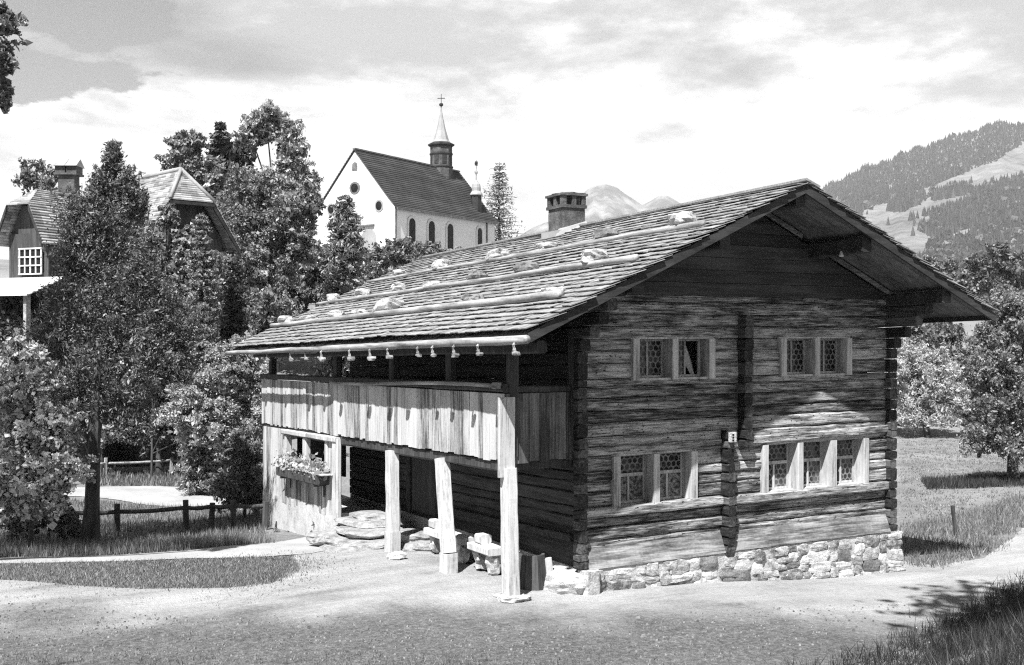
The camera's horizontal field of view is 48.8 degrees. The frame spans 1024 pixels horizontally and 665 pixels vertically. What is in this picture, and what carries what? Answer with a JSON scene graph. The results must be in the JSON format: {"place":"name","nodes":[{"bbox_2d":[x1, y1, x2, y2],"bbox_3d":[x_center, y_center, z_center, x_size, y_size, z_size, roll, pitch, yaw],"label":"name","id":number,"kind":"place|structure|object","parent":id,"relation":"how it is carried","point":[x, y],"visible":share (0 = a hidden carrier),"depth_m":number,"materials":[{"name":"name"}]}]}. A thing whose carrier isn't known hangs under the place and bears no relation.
{"place":"outdoors","nodes":[
{"label":"outdoors","id":0,"kind":"place"},
{"bbox_2d":[0,496,266,546],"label":"meadow grass","id":1,"kind":"structure","parent":0,"point":[228,528],"depth_m":29.68,"materials":[{"name":"plant"}]},
{"bbox_2d":[103,466,177,471],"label":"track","id":2,"kind":"structure","parent":0,"point":[147,467],"depth_m":44.17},
{"bbox_2d":[64,486,240,509],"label":"track","id":3,"kind":"structure","parent":0,"point":[160,495],"depth_m":37.30,"materials":[{"name":"grey gravel"}]},
{"bbox_2d":[100,466,262,486],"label":"meadow grass","id":4,"kind":"structure","parent":0,"point":[114,477],"depth_m":41.34,"materials":[{"name":"plant"}]},
{"bbox_2d":[0,259,1023,664],"bbox_3d":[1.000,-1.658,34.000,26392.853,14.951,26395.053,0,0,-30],"label":"ground","id":5,"kind":"structure","parent":0,"point":[298,365],"depth_m":37.57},
{"bbox_2d":[0,0,33,113],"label":"overhanging tree","id":6,"kind":"object","parent":5,"relation":"on","point":[9,23],"visible":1,"depth_m":18.43,"materials":[{"name":"grey plant"}]},
{"bbox_2d":[11,156,57,195],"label":"broadleaf tree","id":7,"kind":"object","parent":5,"relation":"on","point":[47,177],"visible":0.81,"depth_m":59.77,"materials":[{"name":"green plant"}]},
{"bbox_2d":[0,494,81,541],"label":"leafy shrub","id":8,"kind":"object","parent":5,"relation":"on","point":[69,523],"visible":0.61,"depth_m":26.36,"materials":[{"name":"grey plant"}]},
{"bbox_2d":[0,334,101,552],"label":"flowering shrub","id":9,"kind":"object","parent":5,"relation":"on","point":[38,431],"visible":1,"depth_m":24.20,"materials":[{"name":"plant"}]},
{"bbox_2d":[0,290,183,469],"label":"leafy shrub","id":10,"kind":"object","parent":5,"relation":"on","point":[9,307],"visible":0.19,"depth_m":42.64,"materials":[{"name":"plant"}]},
{"bbox_2d":[8,139,218,544],"bbox_3d":[-9.217,0.271,26.233,4.724,9.597,2.474,0,0,-6],"label":"broadleaf tree","id":11,"kind":"object","parent":5,"relation":"on","point":[114,201],"visible":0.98,"depth_m":26.00,"materials":[{"name":"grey plant"}]},
{"bbox_2d":[0,159,240,467],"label":"chalet","id":12,"kind":"object","parent":5,"relation":"on","point":[24,226],"visible":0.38,"depth_m":44.52,"materials":[{"name":"wood"}]},
{"bbox_2d":[18,247,43,274],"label":"window","id":13,"kind":"structure","parent":12,"relation":"in","point":[31,262],"depth_m":43.74,"materials":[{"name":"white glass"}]},
{"bbox_2d":[171,225,184,251],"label":"window","id":14,"kind":"structure","parent":12,"relation":"in","point":[180,226],"depth_m":45.75,"materials":[{"name":"black glass"}]},
{"bbox_2d":[0,530,274,556],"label":"grass verge","id":15,"kind":"object","parent":5,"relation":"on","point":[20,548],"depth_m":24.51,"materials":[{"name":"plant"}]},
{"bbox_2d":[100,457,179,478],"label":"rail fence","id":16,"kind":"object","parent":5,"relation":"on","point":[171,460],"visible":0.34,"depth_m":42.01,"materials":[{"name":"wood"}]},
{"bbox_2d":[17,500,268,536],"bbox_3d":[-9.155,4.749,28.396,6.044,1.065,1.349,0,0,-7],"label":"rail fence","id":17,"kind":"object","parent":5,"relation":"on","point":[232,506],"visible":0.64,"depth_m":28.70,"materials":[{"name":"black wood"}]},
{"bbox_2d":[83,333,211,476],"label":"leafy shrub","id":18,"kind":"object","parent":5,"relation":"on","point":[107,433],"visible":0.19,"depth_m":41.76,"materials":[{"name":"plant"}]},
{"bbox_2d":[0,537,324,562],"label":"footpath","id":19,"kind":"structure","parent":5,"relation":"on","point":[302,545],"depth_m":23.39,"materials":[{"name":"grey gravel"}]},
{"bbox_2d":[118,202,237,475],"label":"broadleaf tree","id":20,"kind":"object","parent":5,"relation":"on","point":[168,218],"visible":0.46,"depth_m":42.74,"materials":[{"name":"grey plant"}]},
{"bbox_2d":[0,547,366,599],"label":"grass island","id":21,"kind":"structure","parent":5,"relation":"on","point":[213,568],"depth_m":20.91,"materials":[{"name":"plant"}]},
{"bbox_2d":[153,128,236,225],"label":"broadleaf tree","id":22,"kind":"object","parent":5,"relation":"on","point":[186,150],"visible":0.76,"depth_m":59.65,"materials":[{"name":"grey plant"}]},
{"bbox_2d":[167,212,233,494],"bbox_3d":[-10.420,0.764,37.955,2.275,9.656,2.141,0,0,-30],"label":"cypress tree","id":23,"kind":"object","parent":5,"relation":"on","point":[196,465],"visible":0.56,"depth_m":37.71,"materials":[{"name":"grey plant"}]},
{"bbox_2d":[154,330,268,477],"bbox_3d":[-9.535,2.722,36.864,4.301,5.613,2.728,0,0,-11],"label":"leafy shrub","id":24,"kind":"object","parent":5,"relation":"on","point":[215,411],"visible":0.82,"depth_m":36.63,"materials":[{"name":"plant"}]},
{"bbox_2d":[200,121,254,266],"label":"spruce tree","id":25,"kind":"object","parent":5,"relation":"on","point":[221,144],"visible":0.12,"depth_m":69.68,"materials":[{"name":"grey plant"}]},
{"bbox_2d":[202,427,262,518],"bbox_3d":[-7.526,3.920,31.188,1.957,2.679,1.709,0,0,-30],"label":"leafy shrub","id":26,"kind":"object","parent":5,"relation":"on","point":[245,449],"visible":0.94,"depth_m":30.91,"materials":[{"name":"grey plant"}]},
{"bbox_2d":[214,257,262,483],"bbox_3d":[-9.889,1.462,39.992,1.904,8.280,2.133,0,0,20],"label":"cypress tree","id":27,"kind":"object","parent":5,"relation":"on","point":[235,308],"visible":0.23,"depth_m":39.78,"materials":[{"name":"grey plant"}]},
{"bbox_2d":[181,284,297,415],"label":"broadleaf tree","id":28,"kind":"object","parent":5,"relation":"on","point":[264,311],"visible":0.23,"depth_m":43.54,"materials":[{"name":"grey plant"}]},
{"bbox_2d":[225,130,274,281],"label":"spruce tree","id":29,"kind":"object","parent":5,"relation":"on","point":[242,156],"visible":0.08,"depth_m":71.61,"materials":[{"name":"grey plant"}]},
{"bbox_2d":[220,162,331,370],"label":"broadleaf tree","id":30,"kind":"object","parent":5,"relation":"on","point":[292,236],"visible":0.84,"depth_m":53.41,"materials":[{"name":"grey plant"}]},
{"bbox_2d":[231,98,325,372],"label":"broadleaf tree","id":31,"kind":"object","parent":5,"relation":"on","point":[267,122],"visible":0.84,"depth_m":62.49,"materials":[{"name":"grey plant"}]},
{"bbox_2d":[267,527,290,532],"bbox_3d":[-5.694,5.051,27.599,1.302,0.599,0.680,0,0,-16],"label":"grass clump","id":32,"kind":"object","parent":5,"relation":"on","point":[277,530],"visible":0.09,"depth_m":27.60,"materials":[{"name":"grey plant"}]},
{"bbox_2d":[259,240,395,373],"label":"broadleaf tree","id":33,"kind":"object","parent":5,"relation":"on","point":[312,278],"visible":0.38,"depth_m":61.50,"materials":[{"name":"plant"}]},
{"bbox_2d":[301,194,375,382],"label":"broadleaf tree","id":34,"kind":"object","parent":5,"relation":"on","point":[347,253],"visible":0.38,"depth_m":57.49,"materials":[{"name":"plant"}]},
{"bbox_2d":[386,551,406,559],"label":"loose stone","id":35,"kind":"object","parent":5,"relation":"on","point":[397,555],"visible":0.88,"depth_m":21.28,"materials":[{"name":"grey stone"}]},
{"bbox_2d":[316,94,498,277],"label":"church","id":36,"kind":"structure","parent":5,"relation":"on","point":[438,198],"depth_m":94.26,"materials":[{"name":"paint"}]},
{"bbox_2d":[407,216,415,248],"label":"window","id":37,"kind":"structure","parent":36,"relation":"in","point":[411,221],"depth_m":91.86,"materials":[{"name":"paint"}]},
{"bbox_2d":[427,219,435,243],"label":"window","id":38,"kind":"structure","parent":36,"relation":"in","point":[431,227],"depth_m":94.22,"materials":[{"name":"paint"}]},
{"bbox_2d":[446,221,453,249],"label":"window","id":39,"kind":"structure","parent":36,"relation":"in","point":[449,226],"depth_m":96.52,"materials":[{"name":"paint"}]},
{"bbox_2d":[476,226,482,244],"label":"window","id":40,"kind":"structure","parent":36,"relation":"in","point":[479,232],"depth_m":100.52,"materials":[{"name":"paint"}]},
{"bbox_2d":[0,643,814,664],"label":"bank grass","id":41,"kind":"structure","parent":5,"relation":"on","point":[155,660],"depth_m":14.83,"materials":[{"name":"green plant"}]},
{"bbox_2d":[360,236,461,275],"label":"hedge","id":42,"kind":"object","parent":5,"relation":"on","point":[385,257],"visible":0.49,"depth_m":71.33,"materials":[{"name":"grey plant"}]},
{"bbox_2d":[482,162,525,240],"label":"larch tree","id":43,"kind":"object","parent":5,"relation":"on","point":[499,212],"visible":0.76,"depth_m":111.77,"materials":[{"name":"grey plant"}]},
{"bbox_2d":[0,528,1023,664],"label":"gravel yard","id":44,"kind":"structure","parent":5,"relation":"on","point":[378,586],"depth_m":17.44,"materials":[{"name":"grey gravel"}]},
{"bbox_2d":[4,551,347,606],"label":"yard weeds","id":45,"kind":"object","parent":44,"relation":"on","point":[168,576],"visible":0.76,"depth_m":19.77,"materials":[{"name":"grey plant"}]},
{"bbox_2d":[306,510,432,552],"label":"stone steps","id":46,"kind":"structure","parent":44,"relation":"on","point":[360,531],"depth_m":23.42,"materials":[{"name":"grey stone"}]},
{"bbox_2d":[0,613,756,664],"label":"yard weeds","id":47,"kind":"object","parent":44,"relation":"on","point":[295,646],"visible":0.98,"depth_m":15.72,"materials":[{"name":"plant"}]},
{"bbox_2d":[423,518,473,563],"bbox_3d":[-1.221,4.016,21.717,0.382,0.678,1.464,0,0,-30],"label":"log bench","id":48,"kind":"object","parent":44,"relation":"on","point":[462,539],"visible":0.68,"depth_m":21.60,"materials":[{"name":"stone"}]},
{"bbox_2d":[467,533,500,574],"bbox_3d":[-0.466,4.016,20.401,0.370,0.697,0.800,0,0,-30],"label":"log bench","id":49,"kind":"object","parent":44,"relation":"on","point":[486,552],"visible":0.97,"depth_m":20.33,"materials":[{"name":"stone"}]},
{"bbox_2d":[519,551,552,590],"bbox_3d":[0.332,4.054,19.137,0.794,0.655,0.399,0,0,2],"label":"half barrel","id":50,"kind":"object","parent":44,"relation":"on","point":[534,570],"visible":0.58,"depth_m":19.01,"materials":[{"name":"wood"}]},
{"bbox_2d":[543,565,600,594],"bbox_3d":[0.897,4.303,19.263,0.929,0.546,1.094,0,0,-30],"label":"doorstep stone","id":51,"kind":"object","parent":44,"relation":"on","point":[560,580],"visible":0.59,"depth_m":18.85,"materials":[{"name":"grey stone"}]},
{"bbox_2d":[225,178,998,602],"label":"timber house","id":52,"kind":"structure","parent":5,"relation":"on","point":[711,400],"depth_m":20.97,"materials":[{"name":"grey wood"}]},
{"bbox_2d":[278,315,294,322],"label":"roof stone","id":53,"kind":"object","parent":52,"relation":"on","point":[283,318],"visible":0.77,"depth_m":30.10,"materials":[{"name":"grey stone"}]},
{"bbox_2d":[271,447,332,496],"bbox_3d":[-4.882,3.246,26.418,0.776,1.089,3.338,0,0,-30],"label":"flower box","id":54,"kind":"object","parent":52,"relation":"attached to","point":[296,467],"visible":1,"depth_m":26.10,"materials":[{"name":"white plant"}]},
{"bbox_2d":[298,315,317,319],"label":"roof stone","id":55,"kind":"object","parent":52,"relation":"on","point":[306,317],"visible":0.66,"depth_m":28.48,"materials":[{"name":"grey stone"}]},
{"bbox_2d":[326,293,340,300],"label":"roof stone","id":56,"kind":"object","parent":52,"relation":"on","point":[334,296],"visible":0.77,"depth_m":30.71,"materials":[{"name":"grey stone"}]},
{"bbox_2d":[327,310,344,316],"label":"roof stone","id":57,"kind":"object","parent":52,"relation":"on","point":[332,313],"visible":0.66,"depth_m":26.91,"materials":[{"name":"grey stone"}]},
{"bbox_2d":[351,309,367,313],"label":"roof stone","id":58,"kind":"object","parent":52,"relation":"on","point":[355,311],"visible":0.53,"depth_m":25.63,"materials":[{"name":"grey stone"}]},
{"bbox_2d":[354,288,370,296],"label":"roof stone","id":59,"kind":"object","parent":52,"relation":"on","point":[360,292],"visible":0.75,"depth_m":28.88,"materials":[{"name":"grey stone"}]},
{"bbox_2d":[372,298,403,312],"bbox_3d":[-2.680,-0.586,24.487,0.585,0.333,0.638,0,0,-30],"label":"roof stone","id":60,"kind":"object","parent":52,"relation":"on","point":[385,304],"visible":0.73,"depth_m":24.28,"materials":[{"name":"grey stone"}]},
{"bbox_2d":[390,282,405,290],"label":"roof stone","id":61,"kind":"object","parent":52,"relation":"on","point":[398,286],"visible":0.74,"depth_m":26.97,"materials":[{"name":"grey stone"}]},
{"bbox_2d":[393,269,406,275],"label":"roof stone","id":62,"kind":"object","parent":52,"relation":"on","point":[397,271],"visible":0.78,"depth_m":30.18,"materials":[{"name":"grey stone"}]},
{"bbox_2d":[270,289,564,326],"bbox_3d":[-2.898,-0.418,24.366,0.175,0.541,14.703,0,0,-30],"label":"roof pole","id":63,"kind":"object","parent":52,"relation":"on","point":[538,296],"visible":0.99,"depth_m":21.38,"materials":[{"name":"wood"}]},
{"bbox_2d":[406,456,437,518],"bbox_3d":[-1.921,3.137,24.438,0.168,1.694,1.539,0,0,-30],"label":"door","id":64,"kind":"structure","parent":52,"relation":"in","point":[421,495],"depth_m":24.52,"materials":[{"name":"wood"}]},
{"bbox_2d":[422,281,441,285],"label":"roof stone","id":65,"kind":"object","parent":52,"relation":"on","point":[426,283],"visible":0.64,"depth_m":25.32,"materials":[{"name":"grey stone"}]},
{"bbox_2d":[431,259,449,268],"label":"roof stone","id":66,"kind":"object","parent":52,"relation":"on","point":[436,264],"visible":0.74,"depth_m":28.04,"materials":[{"name":"grey stone"}]},
{"bbox_2d":[460,294,483,300],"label":"roof stone","id":67,"kind":"object","parent":52,"relation":"on","point":[467,297],"visible":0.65,"depth_m":20.81,"materials":[{"name":"grey stone"}]},
{"bbox_2d":[466,270,487,279],"bbox_3d":[-0.710,-1.189,23.651,0.411,0.244,0.443,0,0,-30],"label":"roof stone","id":68,"kind":"object","parent":52,"relation":"on","point":[475,274],"visible":0.77,"depth_m":23.53,"materials":[{"name":"grey stone"}]},
{"bbox_2d":[316,254,638,304],"bbox_3d":[-1.709,-1.025,25.023,0.135,0.527,15.051,0,0,-30],"label":"roof pole","id":69,"kind":"object","parent":52,"relation":"on","point":[627,258],"visible":1,"depth_m":22.11,"materials":[{"name":"wood"}]},
{"bbox_2d":[485,248,509,259],"bbox_3d":[-0.337,-1.783,25.725,0.429,0.246,0.586,0,0,-30],"label":"roof stone","id":70,"kind":"object","parent":52,"relation":"on","point":[495,253],"visible":0.77,"depth_m":25.52,"materials":[{"name":"grey stone"}]},
{"bbox_2d":[512,261,539,272],"bbox_3d":[0.283,-1.258,21.915,0.444,0.260,0.469,0,0,-42],"label":"roof stone","id":71,"kind":"object","parent":52,"relation":"on","point":[523,266],"visible":0.75,"depth_m":21.77,"materials":[{"name":"grey stone"}]},
{"bbox_2d":[366,220,704,282],"bbox_3d":[-0.405,-1.655,25.514,0.163,0.510,14.702,0,0,-30],"label":"roof pole","id":72,"kind":"object","parent":52,"relation":"on","point":[652,231],"visible":0.98,"depth_m":22.82,"materials":[{"name":"grey wood"}]},
{"bbox_2d":[536,242,558,249],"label":"roof stone","id":73,"kind":"object","parent":52,"relation":"on","point":[545,245],"visible":0.69,"depth_m":23.71,"materials":[{"name":"grey stone"}]},
{"bbox_2d":[541,286,565,291],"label":"roof stone","id":74,"kind":"object","parent":52,"relation":"on","point":[552,288],"visible":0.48,"depth_m":18.38,"materials":[{"name":"grey stone"}]},
{"bbox_2d":[581,248,607,262],"bbox_3d":[1.449,-1.335,19.938,0.466,0.286,0.628,0,0,0],"label":"roof stone","id":75,"kind":"object","parent":52,"relation":"on","point":[588,255],"visible":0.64,"depth_m":19.68,"materials":[{"name":"grey stone"}]},
{"bbox_2d":[594,255,608,259],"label":"roof stone","id":76,"kind":"object","parent":52,"relation":"on","point":[598,257],"visible":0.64,"depth_m":19.53,"materials":[{"name":"grey stone"}]},
{"bbox_2d":[592,228,618,238],"bbox_3d":[1.827,-1.899,21.991,0.375,0.277,0.504,0,0,-39],"label":"roof stone","id":77,"kind":"object","parent":52,"relation":"on","point":[602,232],"visible":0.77,"depth_m":21.85,"materials":[{"name":"grey stone"}]},
{"bbox_2d":[607,449,697,506],"bbox_3d":[2.468,2.570,19.953,1.860,0.932,0.327,0,0,-30],"label":"window","id":78,"kind":"structure","parent":52,"relation":"in","point":[654,477],"depth_m":19.98,"materials":[{"name":"grey glass"}]},
{"bbox_2d":[624,337,715,380],"bbox_3d":[2.789,0.465,20.218,1.860,0.762,0.467,0,0,-30],"label":"window","id":79,"kind":"structure","parent":52,"relation":"in","point":[668,358],"depth_m":20.16,"materials":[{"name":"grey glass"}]},
{"bbox_2d":[666,211,696,225],"bbox_3d":[2.990,-2.004,19.960,0.493,0.299,0.656,0,0,-5],"label":"roof stone","id":80,"kind":"object","parent":52,"relation":"on","point":[681,217],"visible":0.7,"depth_m":19.73,"materials":[{"name":"grey stone"}]},
{"bbox_2d":[757,437,868,492],"bbox_3d":[5.821,2.555,21.886,2.820,0.962,0.328,0,0,-30],"label":"window","id":81,"kind":"structure","parent":52,"relation":"in","point":[799,465],"depth_m":21.98,"materials":[{"name":"white glass"}]},
{"bbox_2d":[775,337,851,376],"bbox_3d":[5.816,0.465,21.884,1.890,0.762,0.327,0,0,-30],"label":"window","id":82,"kind":"structure","parent":52,"relation":"in","point":[814,356],"depth_m":21.90,"materials":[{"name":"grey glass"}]},
{"bbox_2d":[763,567,1023,664],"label":"bank grass","id":83,"kind":"structure","parent":5,"relation":"on","point":[1004,628],"depth_m":14.98,"materials":[{"name":"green plant"}]},
{"bbox_2d":[883,322,972,403],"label":"broadleaf tree","id":84,"kind":"object","parent":5,"relation":"on","point":[956,332],"visible":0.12,"depth_m":75.42,"materials":[{"name":"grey plant"}]},
{"bbox_2d":[886,337,973,437],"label":"willow","id":85,"kind":"object","parent":5,"relation":"on","point":[926,413],"visible":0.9,"depth_m":60.48,"materials":[{"name":"grey plant"}]},
{"bbox_2d":[920,254,970,325],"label":"broadleaf tree","id":86,"kind":"object","parent":5,"relation":"on","point":[950,267],"visible":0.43,"depth_m":169.12,"materials":[{"name":"grey plant"}]},
{"bbox_2d":[950,505,957,537],"bbox_3d":[10.752,4.645,27.406,0.170,0.889,0.097,0,0,-12],"label":"wooden stake","id":87,"kind":"object","parent":5,"relation":"on","point":[953,515],"visible":0.84,"depth_m":27.37,"materials":[{"name":"grey wood"}]},
{"bbox_2d":[886,322,1023,427],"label":"hedge","id":88,"kind":"object","parent":5,"relation":"on","point":[927,334],"visible":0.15,"depth_m":65.72,"materials":[{"name":"plant"}]},
{"bbox_2d":[897,493,1023,568],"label":"meadow grass","id":89,"kind":"structure","parent":5,"relation":"on","point":[980,549],"depth_m":27.73,"materials":[{"name":"plant"}]},
{"bbox_2d":[944,284,1023,481],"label":"broadleaf tree","id":90,"kind":"object","parent":5,"relation":"on","point":[996,378],"visible":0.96,"depth_m":39.38,"materials":[{"name":"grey plant"}]},
{"bbox_2d":[945,284,1023,417],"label":"broadleaf tree","id":91,"kind":"object","parent":5,"relation":"on","point":[1015,290],"visible":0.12,"depth_m":69.83,"materials":[{"name":"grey plant"}]},
{"bbox_2d":[953,241,1023,315],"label":"broadleaf tree","id":92,"kind":"object","parent":5,"relation":"on","point":[977,281],"visible":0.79,"depth_m":149.09,"materials":[{"name":"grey plant"}]},
{"bbox_2d":[0,0,1023,259],"label":"sky","id":93,"kind":"structure","parent":0,"point":[683,101],"materials":[{"name":"white"}]},
{"bbox_2d":[520,184,679,235],"bbox_3d":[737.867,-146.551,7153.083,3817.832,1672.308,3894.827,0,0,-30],"label":"mountain","id":94,"kind":"structure","parent":0,"point":[604,201],"depth_m":7308.93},
{"bbox_2d":[827,123,1023,335],"bbox_3d":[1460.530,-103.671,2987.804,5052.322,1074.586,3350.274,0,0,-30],"label":"mountain","id":95,"kind":"structure","parent":0,"point":[899,228],"depth_m":2260.86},
{"bbox_2d":[822,119,1023,298],"bbox_3d":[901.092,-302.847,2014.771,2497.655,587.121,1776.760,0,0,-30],"label":"mountain forest","id":96,"kind":"object","parent":95,"relation":"on","point":[953,218],"visible":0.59,"depth_m":2396.94,"materials":[{"name":"plant"}]},
{"bbox_2d":[894,437,1023,528],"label":"meadow grass","id":97,"kind":"structure","parent":0,"point":[979,469],"depth_m":43.85,"materials":[{"name":"plant"}]},
{"bbox_2d":[920,472,1023,489],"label":"meadow grass","id":98,"kind":"structure","parent":0,"point":[985,481],"depth_m":38.65,"materials":[{"name":"plant"}]}
]}

